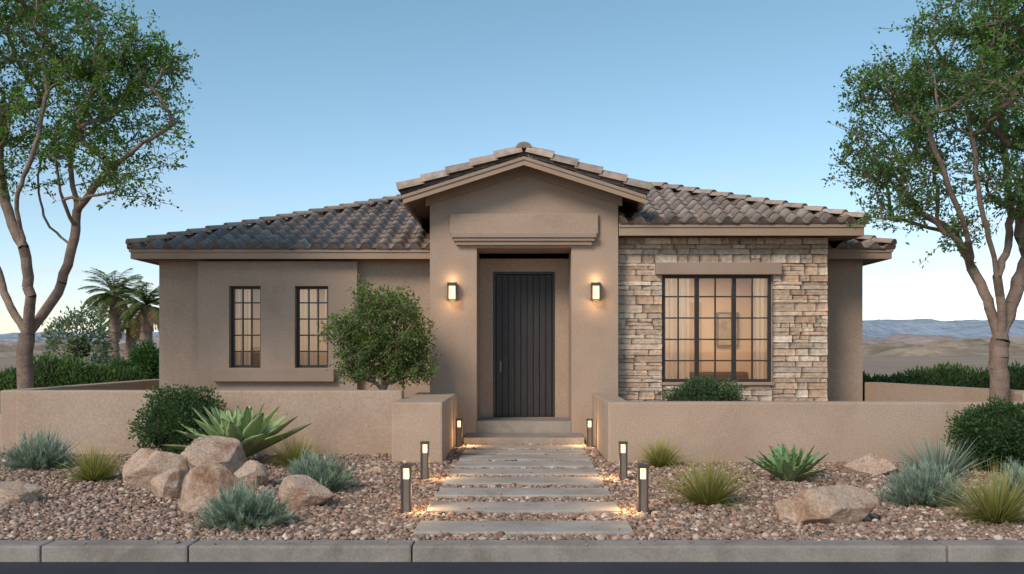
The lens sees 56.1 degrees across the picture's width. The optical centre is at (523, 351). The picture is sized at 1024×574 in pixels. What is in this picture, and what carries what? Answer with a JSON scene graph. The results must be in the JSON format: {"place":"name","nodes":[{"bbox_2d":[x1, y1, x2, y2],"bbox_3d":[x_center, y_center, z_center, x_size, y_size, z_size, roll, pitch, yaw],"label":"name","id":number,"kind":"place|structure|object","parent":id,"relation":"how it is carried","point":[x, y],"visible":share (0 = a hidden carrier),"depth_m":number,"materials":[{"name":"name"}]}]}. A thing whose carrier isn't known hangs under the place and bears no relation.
{"place":"outdoors","nodes":[
{"label":"outdoors","id":0,"kind":"place"},
{"bbox_2d":[250,289,324,364],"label":"room walls","id":1,"kind":"structure","parent":0,"point":[256,314],"depth_m":20.00,"materials":[{"name":"paint"}]},
{"bbox_2d":[236,289,249,364],"bbox_3d":[-4.957,-0.250,16.856,0.327,2.500,0.071,0,0,0],"label":"curtain","id":2,"kind":"object","parent":1,"relation":"hanging from","point":[239,327],"visible":0.26,"depth_m":16.86,"materials":[{"name":"white fabric"}]},
{"bbox_2d":[300,289,315,364],"bbox_3d":[-3.830,-0.250,16.861,0.339,2.500,0.075,0,0,0],"label":"curtain","id":3,"kind":"object","parent":1,"relation":"hanging from","point":[303,327],"visible":0.25,"depth_m":16.86,"materials":[{"name":"white fabric"}]},
{"bbox_2d":[0,560,1023,573],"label":"road","id":4,"kind":"structure","parent":0,"point":[411,567],"depth_m":6.65,"materials":[{"name":"asphalt"}]},
{"bbox_2d":[0,338,1023,357],"bbox_3d":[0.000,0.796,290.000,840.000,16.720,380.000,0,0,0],"label":"hills","id":5,"kind":"structure","parent":0,"point":[978,347],"depth_m":326.59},
{"bbox_2d":[0,319,1023,341],"bbox_3d":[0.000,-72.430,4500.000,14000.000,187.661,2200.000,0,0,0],"label":"mountains","id":6,"kind":"structure","parent":0,"point":[879,328],"depth_m":4140.56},
{"bbox_2d":[0,356,1023,376],"bbox_3d":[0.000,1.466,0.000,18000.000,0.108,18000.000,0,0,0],"label":"ground","id":7,"kind":"structure","parent":0,"point":[872,366],"depth_m":126.69,"materials":[{"name":"soil"}]},
{"bbox_2d":[0,351,148,390],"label":"hedge","id":8,"kind":"object","parent":7,"relation":"on","point":[52,371],"visible":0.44,"depth_m":20.26,"materials":[{"name":"green plant"}]},
{"bbox_2d":[0,379,158,453],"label":"garden wall","id":9,"kind":"structure","parent":7,"relation":"on","point":[7,416],"depth_m":13.01,"materials":[{"name":"paint"}]},
{"bbox_2d":[41,300,119,365],"bbox_3d":[-12.053,-0.108,25.959,2.118,2.636,1.968,0,0,0],"label":"wild bush","id":10,"kind":"object","parent":7,"relation":"on","point":[81,345],"visible":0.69,"depth_m":25.77,"materials":[{"name":"green plant"}]},
{"bbox_2d":[79,267,153,363],"bbox_3d":[-16.140,-0.968,38.110,2.266,4.860,2.669,0,0,24],"label":"palm tree","id":11,"kind":"object","parent":7,"relation":"on","point":[110,299],"visible":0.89,"depth_m":37.80,"materials":[{"name":"leaf"},{"name":"bark"}]},
{"bbox_2d":[105,306,141,364],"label":"palm tree","id":12,"kind":"object","parent":7,"relation":"on","point":[131,338],"visible":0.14,"depth_m":41.79,"materials":[{"name":"plant"}]},
{"bbox_2d":[113,279,158,347],"bbox_3d":[-14.117,-0.645,35.975,2.149,4.223,2.223,0,0,-35],"label":"palm tree","id":13,"kind":"object","parent":7,"relation":"on","point":[148,314],"visible":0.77,"depth_m":35.80,"materials":[{"name":"leaf"},{"name":"bark"}]},
{"bbox_2d":[127,339,158,379],"bbox_3d":[-9.508,0.496,23.983,1.091,1.704,0.973,0,0,0],"label":"round shrub","id":14,"kind":"object","parent":7,"relation":"on","point":[145,359],"visible":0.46,"depth_m":23.80,"materials":[{"name":"green plant"}]},
{"bbox_2d":[16,390,403,455],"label":"garden wall","id":15,"kind":"structure","parent":7,"relation":"on","point":[348,422],"depth_m":12.90,"materials":[{"name":"paint"}]},
{"bbox_2d":[198,261,358,389],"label":"wall","id":16,"kind":"structure","parent":7,"relation":"on","point":[278,282],"depth_m":16.33,"materials":[{"name":"paint"}]},
{"bbox_2d":[231,287,234,367],"bbox_3d":[-4.997,-0.423,16.495,0.043,1.389,0.070,0,0,0],"label":"window frame","id":17,"kind":"object","parent":16,"relation":"attached to","point":[232,327],"visible":1,"depth_m":16.46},
{"bbox_2d":[212,369,334,381],"bbox_3d":[-4.240,0.398,16.275,2.060,0.215,0.130,0,0,0],"label":"window ledge","id":18,"kind":"object","parent":16,"relation":"attached to","point":[272,375],"depth_m":16.21,"materials":[{"name":"paint"}]},
{"bbox_2d":[159,259,429,397],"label":"wall","id":19,"kind":"structure","parent":7,"relation":"on","point":[178,321],"depth_m":16.50,"materials":[{"name":"paint"}]},
{"bbox_2d":[391,392,457,462],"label":"garden wall","id":20,"kind":"structure","parent":7,"relation":"on","point":[419,417],"depth_m":12.00,"materials":[{"name":"paint"}]},
{"bbox_2d":[0,540,1023,561],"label":"curb","id":21,"kind":"structure","parent":7,"relation":"on","point":[525,551],"depth_m":6.83,"materials":[{"name":"concrete"}]},
{"bbox_2d":[0,440,1023,545],"bbox_3d":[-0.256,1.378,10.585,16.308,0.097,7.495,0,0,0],"label":"gravel","id":22,"kind":"structure","parent":7,"relation":"on","point":[169,519],"depth_m":8.19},
{"bbox_2d":[0,481,42,503],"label":"boulder","id":23,"kind":"object","parent":22,"relation":"on","point":[13,492],"visible":0.78,"depth_m":8.78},
{"bbox_2d":[0,429,78,470],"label":"blue senecio","id":24,"kind":"object","parent":22,"relation":"on","point":[37,455],"visible":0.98,"depth_m":11.25,"materials":[{"name":"green leaf"}]},
{"bbox_2d":[42,441,126,484],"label":"ornamental grass","id":25,"kind":"object","parent":22,"relation":"on","point":[90,469],"depth_m":10.25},
{"bbox_2d":[0,0,201,388],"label":"desert tree","id":26,"kind":"object","parent":22,"relation":"on","point":[93,72],"visible":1,"depth_m":13.72,"materials":[{"name":"green plant"}]},
{"bbox_2d":[122,448,189,488],"bbox_3d":[-3.761,1.265,9.842,0.685,0.539,0.490,0,0,28],"label":"boulder","id":27,"kind":"object","parent":22,"relation":"on","point":[142,467],"visible":0.61,"depth_m":9.72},
{"bbox_2d":[150,467,186,498],"bbox_3d":[-3.375,1.298,9.105,0.392,0.406,0.313,0,0,0],"label":"boulder","id":28,"kind":"object","parent":22,"relation":"on","point":[166,483],"visible":0.63,"depth_m":9.03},
{"bbox_2d":[125,383,226,454],"bbox_3d":[-4.439,0.915,12.364,1.295,1.046,1.070,0,0,0],"label":"round shrub","id":29,"kind":"object","parent":22,"relation":"on","point":[161,426],"visible":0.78,"depth_m":12.13,"materials":[{"name":"green plant"}]},
{"bbox_2d":[181,435,246,472],"bbox_3d":[-3.468,1.250,10.768,0.698,0.598,0.558,0,0,0],"label":"boulder","id":30,"kind":"object","parent":22,"relation":"on","point":[228,453],"visible":0.62,"depth_m":10.68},
{"bbox_2d":[178,463,255,512],"bbox_3d":[-2.740,1.259,8.465,0.673,0.565,0.505,0,0,0],"label":"boulder","id":31,"kind":"object","parent":22,"relation":"on","point":[199,481],"visible":0.44,"depth_m":8.32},
{"bbox_2d":[162,404,311,457],"bbox_3d":[-3.513,0.971,11.795,1.716,0.691,1.676,0,0,0],"label":"agave","id":32,"kind":"object","parent":22,"relation":"on","point":[250,431],"visible":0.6,"depth_m":11.53,"materials":[{"name":"green plant"}]},
{"bbox_2d":[191,477,299,533],"bbox_3d":[-2.222,1.214,7.650,0.904,0.455,0.900,0,0,0],"label":"blue senecio","id":33,"kind":"object","parent":22,"relation":"on","point":[242,507],"visible":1,"depth_m":7.56,"materials":[{"name":"green plant"}]},
{"bbox_2d":[234,460,268,486],"bbox_3d":[-2.814,1.306,9.899,0.383,0.375,0.306,0,0,0],"label":"boulder","id":34,"kind":"object","parent":22,"relation":"on","point":[249,471],"visible":0.62,"depth_m":9.81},
{"bbox_2d":[258,432,333,467],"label":"ornamental grass","id":35,"kind":"object","parent":22,"relation":"on","point":[289,457],"depth_m":11.52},
{"bbox_2d":[278,474,335,507],"bbox_3d":[-1.955,1.301,8.642,0.538,0.398,0.376,0,0,0],"label":"boulder","id":36,"kind":"object","parent":22,"relation":"on","point":[306,490],"visible":0.79,"depth_m":8.51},
{"bbox_2d":[276,445,361,491],"bbox_3d":[-2.043,1.180,9.612,0.826,0.496,0.908,0,0,0],"label":"blue senecio","id":37,"kind":"object","parent":22,"relation":"on","point":[326,477],"visible":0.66,"depth_m":9.52,"materials":[{"name":"green plant"}]},
{"bbox_2d":[316,270,441,389],"bbox_3d":[-2.086,0.120,14.119,1.775,2.631,1.541,0,0,-30],"label":"olive tree","id":38,"kind":"object","parent":22,"relation":"on","point":[359,345],"visible":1,"depth_m":13.99,"materials":[{"name":"green plant"}]},
{"bbox_2d":[400,464,412,513],"bbox_3d":[-1.010,1.185,8.240,0.110,0.430,0.110,0,0,0],"label":"bollard light","id":39,"kind":"object","parent":22,"relation":"on","point":[406,487],"visible":0.84,"depth_m":8.21,"materials":[{"name":"grey metal"}]},
{"bbox_2d":[419,441,429,481],"bbox_3d":[-1.070,1.185,10.370,0.110,0.430,0.110,0,0,0],"label":"bollard light","id":40,"kind":"object","parent":22,"relation":"on","point":[424,460],"visible":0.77,"depth_m":10.34,"materials":[{"name":"grey metal"}]},
{"bbox_2d":[477,417,570,432],"bbox_3d":[0.000,1.275,15.774,1.492,0.350,1.151,0,0,0],"label":"threshold step","id":41,"kind":"object","parent":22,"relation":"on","point":[523,424],"visible":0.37,"depth_m":15.20,"materials":[{"name":"concrete"}]},
{"bbox_2d":[618,441,627,480],"bbox_3d":[1.070,1.185,10.370,0.110,0.430,0.110,0,0,0],"label":"bollard light","id":42,"kind":"object","parent":22,"relation":"on","point":[623,460],"visible":0.79,"depth_m":10.34,"materials":[{"name":"grey metal"}]},
{"bbox_2d":[636,464,649,514],"bbox_3d":[1.020,1.185,8.240,0.110,0.430,0.110,0,0,0],"label":"bollard light","id":43,"kind":"object","parent":22,"relation":"on","point":[643,487],"visible":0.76,"depth_m":8.21,"materials":[{"name":"grey metal"}]},
{"bbox_2d":[630,435,695,467],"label":"ornamental grass","id":44,"kind":"object","parent":22,"relation":"on","point":[660,456],"depth_m":11.52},
{"bbox_2d":[658,374,745,400],"bbox_3d":[2.552,0.699,13.642,1.132,0.799,1.111,0,0,42],"label":"round shrub","id":45,"kind":"object","parent":22,"relation":"on","point":[709,390],"visible":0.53,"depth_m":13.40,"materials":[{"name":"green plant"}]},
{"bbox_2d":[649,445,776,510],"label":"ornamental grass","id":46,"kind":"object","parent":22,"relation":"on","point":[710,491],"depth_m":8.65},
{"bbox_2d":[745,444,829,481],"bbox_3d":[2.825,1.190,10.336,0.860,0.414,0.905,0,0,0],"label":"agave","id":47,"kind":"object","parent":22,"relation":"on","point":[782,463],"visible":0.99,"depth_m":10.19,"materials":[{"name":"green plant"}]},
{"bbox_2d":[773,484,879,524],"bbox_3d":[2.489,1.296,7.855,0.844,0.416,0.506,0,0,0],"label":"boulder","id":48,"kind":"object","parent":22,"relation":"on","point":[843,503],"visible":0.77,"depth_m":7.71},
{"bbox_2d":[835,453,898,475],"bbox_3d":[3.930,1.315,10.953,0.710,0.340,0.497,0,0,0],"label":"boulder","id":49,"kind":"object","parent":22,"relation":"on","point":[869,464],"visible":0.71,"depth_m":10.80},
{"bbox_2d":[873,455,970,507],"bbox_3d":[3.624,1.180,8.689,0.928,0.528,0.821,0,0,0],"label":"blue senecio","id":50,"kind":"object","parent":22,"relation":"on","point":[912,487],"visible":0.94,"depth_m":8.61,"materials":[{"name":"green plant"}]},
{"bbox_2d":[821,0,1023,400],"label":"desert tree","id":51,"kind":"object","parent":22,"relation":"on","point":[993,37],"visible":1,"depth_m":12.52,"materials":[{"name":"green plant"}]},
{"bbox_2d":[890,429,992,478],"bbox_3d":[4.482,1.115,10.506,1.286,0.588,1.324,0,0,0],"label":"blue yucca","id":52,"kind":"object","parent":22,"relation":"on","point":[939,461],"visible":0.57,"depth_m":10.45,"materials":[{"name":"green plant"}]},
{"bbox_2d":[915,458,1023,528],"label":"ornamental grass","id":53,"kind":"object","parent":22,"relation":"on","point":[994,507],"depth_m":7.76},
{"bbox_2d":[940,394,1023,471],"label":"round shrub","id":54,"kind":"object","parent":22,"relation":"on","point":[997,431],"visible":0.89,"depth_m":10.99,"materials":[{"name":"green plant"}]},
{"bbox_2d":[988,456,1023,501],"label":"blue senecio","id":55,"kind":"object","parent":22,"relation":"on","point":[1015,465],"visible":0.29,"depth_m":8.75,"materials":[{"name":"green plant"}]},
{"bbox_2d":[430,175,617,439],"bbox_3d":[0.000,-0.720,17.200,2.980,4.440,4.000,0,0,0],"label":"entry portal","id":56,"kind":"object","parent":7,"relation":"on","point":[593,346],"visible":0.71,"depth_m":15.20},
{"bbox_2d":[450,214,597,233],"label":"lintel panel","id":57,"kind":"structure","parent":56,"relation":"attached to","point":[523,223],"depth_m":15.13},
{"bbox_2d":[496,275,551,416],"bbox_3d":[0.000,-0.103,16.220,0.958,2.401,0.040,0,0,0],"label":"door slab","id":58,"kind":"structure","parent":56,"relation":"attached to","point":[514,350],"depth_m":16.20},
{"bbox_2d":[496,275,501,415],"bbox_3d":[-0.419,-0.105,16.190,0.095,2.390,0.040,0,0,0],"label":"door plank","id":59,"kind":"object","parent":58,"relation":"attached to","point":[498,343],"depth_m":16.17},
{"bbox_2d":[503,275,507,415],"bbox_3d":[-0.315,-0.105,16.190,0.095,2.390,0.040,0,0,0],"label":"door plank","id":60,"kind":"object","parent":58,"relation":"attached to","point":[505,345],"depth_m":16.17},
{"bbox_2d":[509,275,513,415],"bbox_3d":[-0.209,-0.105,16.190,0.095,2.390,0.040,0,0,0],"label":"door plank","id":61,"kind":"object","parent":58,"relation":"attached to","point":[511,345],"depth_m":16.17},
{"bbox_2d":[515,275,520,415],"bbox_3d":[-0.104,-0.105,16.190,0.095,2.390,0.040,0,0,0],"label":"door plank","id":62,"kind":"object","parent":58,"relation":"attached to","point":[517,345],"depth_m":16.17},
{"bbox_2d":[521,275,526,415],"bbox_3d":[0.001,-0.105,16.190,0.095,2.390,0.040,0,0,0],"label":"door plank","id":63,"kind":"object","parent":58,"relation":"attached to","point":[523,345],"depth_m":16.17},
{"bbox_2d":[527,275,532,415],"bbox_3d":[0.105,-0.105,16.190,0.095,2.390,0.040,0,0,0],"label":"door plank","id":64,"kind":"object","parent":58,"relation":"attached to","point":[529,345],"depth_m":16.17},
{"bbox_2d":[534,275,538,415],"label":"door plank","id":65,"kind":"object","parent":58,"relation":"attached to","point":[536,345],"depth_m":16.17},
{"bbox_2d":[540,275,545,415],"bbox_3d":[0.316,-0.105,16.190,0.095,2.390,0.040,0,0,0],"label":"door plank","id":66,"kind":"object","parent":58,"relation":"attached to","point":[542,345],"depth_m":16.17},
{"bbox_2d":[546,275,551,415],"bbox_3d":[0.420,-0.105,16.190,0.095,2.390,0.040,0,0,0],"label":"door plank","id":67,"kind":"object","parent":58,"relation":"attached to","point":[548,345],"depth_m":16.17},
{"bbox_2d":[409,165,638,222],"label":"gable deck","id":68,"kind":"structure","parent":56,"relation":"on","point":[421,208],"depth_m":15.73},
{"bbox_2d":[426,166,621,205],"bbox_3d":[0.000,-2.622,15.188,3.100,0.636,0.065,0,0,0],"label":"rake frieze","id":69,"kind":"object","parent":68,"relation":"attached to","point":[518,172],"visible":0.9,"depth_m":15.15,"materials":[{"name":"paint"}]},
{"bbox_2d":[403,160,644,203],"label":"rake fascia","id":70,"kind":"structure","parent":68,"relation":"attached to","point":[519,164],"depth_m":14.72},
{"bbox_2d":[402,156,645,197],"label":"rake trim","id":71,"kind":"structure","parent":70,"relation":"attached to","point":[517,160],"depth_m":14.70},
{"bbox_2d":[524,150,648,195],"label":"roof tiles","id":72,"kind":"object","parent":68,"relation":"on","point":[572,168],"visible":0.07,"depth_m":14.80,"materials":[{"name":"ceramic"}]},
{"bbox_2d":[525,147,651,191],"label":"rake tiles","id":73,"kind":"object","parent":72,"relation":"attached to","point":[551,155],"visible":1,"depth_m":14.65,"materials":[{"name":"tile"}]},
{"bbox_2d":[451,233,596,237],"bbox_3d":[0.000,-1.827,15.135,2.280,0.065,0.170,0,0,0],"label":"lintel moulding","id":74,"kind":"object","parent":56,"relation":"attached to","point":[523,235],"visible":1,"depth_m":15.05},
{"bbox_2d":[456,241,591,244],"bbox_3d":[0.000,-1.714,15.168,2.140,0.058,0.105,0,0,0],"label":"lintel moulding","id":75,"kind":"object","parent":56,"relation":"attached to","point":[523,242],"visible":1,"depth_m":15.12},
{"bbox_2d":[453,238,594,241],"bbox_3d":[0.000,-1.769,15.150,2.220,0.048,0.140,0,0,0],"label":"lintel moulding","id":76,"kind":"object","parent":56,"relation":"attached to","point":[523,239],"visible":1,"depth_m":15.08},
{"bbox_2d":[618,237,824,400],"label":"stone wing wall","id":77,"kind":"structure","parent":7,"relation":"on","point":[771,314],"depth_m":15.53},
{"bbox_2d":[662,275,664,381],"bbox_3d":[2.261,-0.375,15.575,0.048,1.726,0.070,0,0,0],"label":"window frame","id":78,"kind":"object","parent":77,"relation":"in","point":[663,328],"visible":1,"depth_m":15.54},
{"bbox_2d":[655,262,781,274],"bbox_3d":[3.125,-1.337,15.460,2.020,0.195,0.160,0,0,0],"label":"window lintel","id":79,"kind":"structure","parent":77,"relation":"attached to","point":[718,268],"depth_m":15.38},
{"bbox_2d":[618,238,827,400],"bbox_3d":[3.213,-0.220,15.972,3.429,3.243,1.058,0,0,0],"label":"stone veneer","id":80,"kind":"object","parent":77,"relation":"attached to","point":[791,295],"visible":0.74,"depth_m":15.48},
{"bbox_2d":[618,234,853,242],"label":"soffit","id":81,"kind":"structure","parent":77,"relation":"on","point":[831,239],"depth_m":15.49,"materials":[{"name":"paint"}]},
{"bbox_2d":[767,275,770,381],"bbox_3d":[3.974,-0.375,15.575,0.048,1.726,0.070,0,0,0],"label":"window frame","id":82,"kind":"object","parent":77,"relation":"in","point":[769,328],"visible":1,"depth_m":15.54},
{"bbox_2d":[592,393,1023,463],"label":"garden wall","id":83,"kind":"structure","parent":7,"relation":"on","point":[845,431],"depth_m":12.00,"materials":[{"name":"paint"}]},
{"bbox_2d":[825,259,847,400],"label":"wall","id":84,"kind":"structure","parent":7,"relation":"on","point":[837,340],"depth_m":16.50,"materials":[{"name":"paint"}]},
{"bbox_2d":[848,259,862,400],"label":"side wall","id":85,"kind":"structure","parent":7,"relation":"on","point":[855,329],"depth_m":16.50,"materials":[{"name":"paint"}]},
{"bbox_2d":[863,359,1023,400],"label":"hedge","id":86,"kind":"object","parent":7,"relation":"on","point":[946,375],"visible":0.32,"depth_m":18.69,"materials":[{"name":"green plant"}]},
{"bbox_2d":[865,382,1023,400],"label":"garden wall","id":87,"kind":"structure","parent":7,"relation":"on","point":[879,391],"depth_m":14.77,"materials":[{"name":"paint"}]},
{"bbox_2d":[0,334,1023,347],"bbox_3d":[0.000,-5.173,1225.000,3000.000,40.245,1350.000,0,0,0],"label":"hills","id":88,"kind":"structure","parent":0,"point":[916,339],"depth_m":1091.01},
{"bbox_2d":[0,0,1023,333],"label":"sky","id":89,"kind":"structure","parent":0,"point":[300,105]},
{"bbox_2d":[413,433,633,535],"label":"paved path","id":90,"kind":"structure","parent":0,"point":[540,458],"depth_m":9.52,"materials":[{"name":"concrete"}]},
{"bbox_2d":[479,253,568,417],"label":"entry back wall","id":91,"kind":"structure","parent":0,"point":[488,267],"depth_m":16.10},
{"bbox_2d":[493,272,495,416],"bbox_3d":[-0.500,-0.123,16.190,0.040,2.443,0.120,0,0,0],"label":"door frame","id":92,"kind":"object","parent":91,"relation":"attached to","point":[494,344],"visible":1,"depth_m":16.13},
{"bbox_2d":[552,272,554,416],"bbox_3d":[0.500,-0.123,16.190,0.040,2.443,0.120,0,0,0],"label":"door frame","id":93,"kind":"object","parent":91,"relation":"in","point":[553,344],"visible":1,"depth_m":16.13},
{"bbox_2d":[694,278,698,378],"bbox_3d":[2.800,-0.375,15.569,0.068,1.630,0.063,0,0,0],"label":"window mullion","id":94,"kind":"structure","parent":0,"point":[696,327],"depth_m":15.54},
{"bbox_2d":[665,275,767,278],"bbox_3d":[3.118,-1.214,15.575,1.665,0.048,0.068,0,0,0],"label":"window frame","id":95,"kind":"object","parent":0,"point":[716,276],"visible":1,"depth_m":15.54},
{"bbox_2d":[731,278,735,378],"bbox_3d":[3.400,-0.375,15.569,0.068,1.630,0.063,0,0,0],"label":"window mullion","id":96,"kind":"structure","parent":95,"relation":"attached to","point":[733,328],"depth_m":15.54},
{"bbox_3d":[-0.215,-2.518,20.600,12.770,1.575,9.000,0,0,0],"label":"roof deck","id":97,"kind":"object","parent":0,"visible":0},
{"bbox_2d":[127,199,402,249],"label":"roof tiles","id":98,"kind":"object","parent":97,"relation":"on","point":[272,221],"visible":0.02,"depth_m":18.05,"materials":[{"name":"tile"}]},
{"bbox_2d":[400,150,523,195],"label":"roof tiles","id":99,"kind":"object","parent":97,"relation":"attached to","point":[475,168],"visible":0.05,"depth_m":14.80,"materials":[{"name":"ceramic"}]},
{"bbox_2d":[396,147,522,191],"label":"rake tiles","id":100,"kind":"object","parent":99,"relation":"attached to","point":[496,155],"visible":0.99,"depth_m":14.65,"materials":[{"name":"tile"}]},
{"bbox_2d":[130,252,891,258],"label":"fascia","id":101,"kind":"structure","parent":97,"relation":"attached to","point":[376,255],"depth_m":16.10,"materials":[{"name":"paint"}]},
{"bbox_2d":[129,249,893,251],"bbox_3d":[-0.215,-1.699,16.090,12.810,0.058,0.020,0,0,0],"label":"eave drip","id":102,"kind":"object","parent":101,"relation":"attached to","point":[382,250],"visible":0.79,"depth_m":16.08,"materials":[{"name":"paint"}]},
{"bbox_2d":[129,199,895,248],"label":"roof tiles","id":103,"kind":"object","parent":97,"relation":"attached to","point":[380,225],"visible":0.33,"depth_m":16.77,"materials":[{"name":"tile"}]},
{"bbox_2d":[125,194,402,243],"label":"ridge caps","id":104,"kind":"object","parent":103,"relation":"attached to","point":[168,235],"visible":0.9,"depth_m":17.70,"materials":[{"name":"tile"}]},
{"bbox_2d":[618,192,808,222],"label":"roof deck","id":105,"kind":"structure","parent":97,"relation":"on","point":[692,209],"depth_m":15.46,"materials":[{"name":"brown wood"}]},
{"bbox_2d":[619,227,863,235],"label":"fascia","id":106,"kind":"structure","parent":105,"relation":"attached to","point":[737,231],"depth_m":15.10,"materials":[{"name":"paint"}]},
{"bbox_2d":[619,224,865,226],"bbox_3d":[3.433,-1.989,15.090,3.875,0.058,0.020,0,0,0],"label":"eave drip","id":107,"kind":"object","parent":106,"relation":"attached to","point":[734,225],"visible":0.86,"depth_m":15.08,"materials":[{"name":"paint"}]},
{"bbox_2d":[618,185,870,223],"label":"roof tiles","id":108,"kind":"object","parent":105,"relation":"on","point":[673,207],"visible":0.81,"depth_m":15.55,"materials":[{"name":"tile"}]},
{"bbox_2d":[652,182,866,217],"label":"ridge caps","id":109,"kind":"object","parent":108,"relation":"attached to","point":[786,203],"visible":0.89,"depth_m":16.33,"materials":[{"name":"tile"}]},
{"bbox_2d":[654,186,863,222],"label":"roof tiles","id":110,"kind":"object","parent":105,"relation":"on","point":[751,202],"visible":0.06,"depth_m":16.63,"materials":[{"name":"ceramic"}]},
{"label":"room floor","id":111,"kind":"structure","parent":0,"visible":0},
{"bbox_2d":[690,372,747,378],"bbox_3d":[3.900,0.750,19.310,1.200,0.700,0.220,0,0,0],"label":"sofa back","id":112,"kind":"object","parent":111,"relation":"on","point":[727,375],"visible":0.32,"depth_m":19.20,"materials":[{"name":"fabric"}]},
{"bbox_2d":[690,279,750,378],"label":"room walls","id":113,"kind":"structure","parent":111,"relation":"on","point":[743,306],"depth_m":19.50,"materials":[{"name":"paint"}]},
{"bbox_2d":[665,279,689,378],"bbox_3d":[2.375,-0.200,15.949,0.750,2.600,0.078,0,0,0],"label":"curtain","id":114,"kind":"object","parent":113,"relation":"hanging from","point":[671,329],"depth_m":15.95,"materials":[{"name":"white fabric"}]},
{"bbox_2d":[690,302,701,371],"bbox_3d":[3.300,0.100,19.475,0.600,2.200,0.030,0,0,0],"label":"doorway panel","id":115,"kind":"structure","parent":113,"relation":"attached to","point":[692,336],"depth_m":19.46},
{"bbox_2d":[719,314,736,344],"bbox_3d":[4.125,-0.450,19.433,0.370,0.620,0.025,0,0,0],"label":"picture","id":116,"kind":"object","parent":113,"relation":"attached to","point":[724,328],"visible":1,"depth_m":19.42,"materials":[{"name":"beige paper"}]},
{"bbox_2d":[753,279,766,378],"bbox_3d":[4.050,-0.200,15.948,0.500,2.600,0.076,0,0,0],"label":"curtain","id":117,"kind":"object","parent":113,"relation":"hanging from","point":[759,329],"depth_m":15.95,"materials":[{"name":"white fabric"}]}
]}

